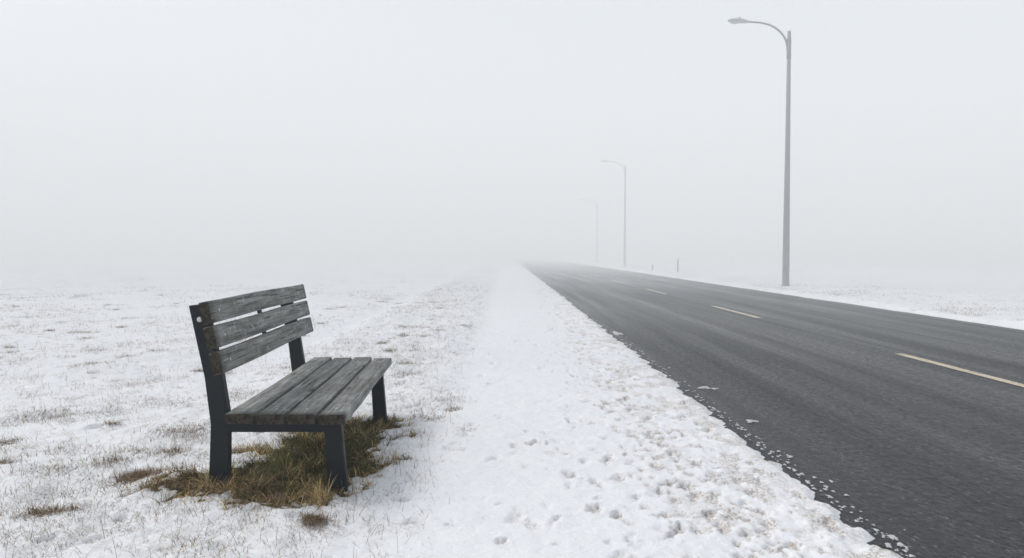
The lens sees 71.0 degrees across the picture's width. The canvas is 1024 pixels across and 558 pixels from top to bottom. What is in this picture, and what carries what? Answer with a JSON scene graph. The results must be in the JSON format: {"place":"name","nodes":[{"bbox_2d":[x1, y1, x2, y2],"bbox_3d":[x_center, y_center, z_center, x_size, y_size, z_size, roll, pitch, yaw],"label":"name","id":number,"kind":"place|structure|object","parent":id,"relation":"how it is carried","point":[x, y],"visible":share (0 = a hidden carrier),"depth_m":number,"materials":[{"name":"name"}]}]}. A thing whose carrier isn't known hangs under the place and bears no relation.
{"place":"outdoors","nodes":[
{"label":"outdoors","id":0,"kind":"place"},
{"bbox_2d":[116,409,419,510],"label":"grass patch","id":1,"kind":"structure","parent":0,"point":[314,492],"depth_m":3.92,"materials":[{"name":"brown plant"}]},
{"bbox_2d":[0,253,1023,557],"bbox_3d":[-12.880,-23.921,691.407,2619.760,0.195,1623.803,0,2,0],"label":"snow ground","id":2,"kind":"structure","parent":0,"point":[584,437],"depth_m":5.63,"materials":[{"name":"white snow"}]},
{"bbox_2d":[0,288,475,529],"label":"grass tufts","id":3,"kind":"object","parent":2,"relation":"on","point":[316,517],"visible":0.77,"depth_m":4.37,"materials":[{"name":"brown plant"}]},
{"bbox_2d":[0,304,490,557],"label":"dry grass stalks","id":4,"kind":"object","parent":2,"relation":"on","point":[205,462],"visible":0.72,"depth_m":3.85,"materials":[{"name":"beige plant"}]},
{"bbox_2d":[189,284,391,492],"bbox_3d":[-1.272,0.608,4.523,0.795,1.077,1.961,0,2,-3],"label":"park bench","id":5,"kind":"object","parent":2,"relation":"on","point":[327,396],"visible":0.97,"depth_m":3.83,"materials":[{"name":"grey wood"}]},
{"bbox_2d":[579,198,597,262],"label":"street lamp","id":6,"kind":"object","parent":2,"relation":"on","point":[596,230],"visible":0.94,"depth_m":84.88,"materials":[{"name":"metal"}]},
{"bbox_2d":[601,159,625,265],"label":"street lamp","id":7,"kind":"object","parent":2,"relation":"on","point":[624,251],"visible":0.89,"depth_m":61.84,"materials":[{"name":"metal"}]},
{"bbox_2d":[727,17,790,285],"bbox_3d":[8.577,-4.248,24.933,2.295,9.580,0.340,0,2,0],"label":"street lamp","id":8,"kind":"object","parent":2,"relation":"on","point":[786,248],"visible":0.92,"depth_m":24.88,"materials":[{"name":"metal"}]},
{"bbox_2d":[0,0,1023,253],"label":"sky","id":9,"kind":"structure","parent":0,"point":[127,126],"materials":[{"name":"white"}]},
{"bbox_2d":[508,254,1023,557],"bbox_3d":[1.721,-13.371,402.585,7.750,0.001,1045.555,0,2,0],"label":"asphalt road","id":10,"kind":"structure","parent":0,"point":[869,421],"depth_m":6.48,"materials":[{"name":"grey asphalt"}]},
{"bbox_2d":[552,287,915,556],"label":"snow scraps","id":11,"kind":"object","parent":10,"relation":"on","point":[900,544],"visible":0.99,"depth_m":4.06,"materials":[{"name":"white snow"}]},
{"bbox_2d":[535,260,1023,386],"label":"lane marking","id":12,"kind":"object","parent":10,"relation":"on","point":[968,371],"visible":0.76,"depth_m":7.92,"materials":[{"name":"paint"}]}
]}

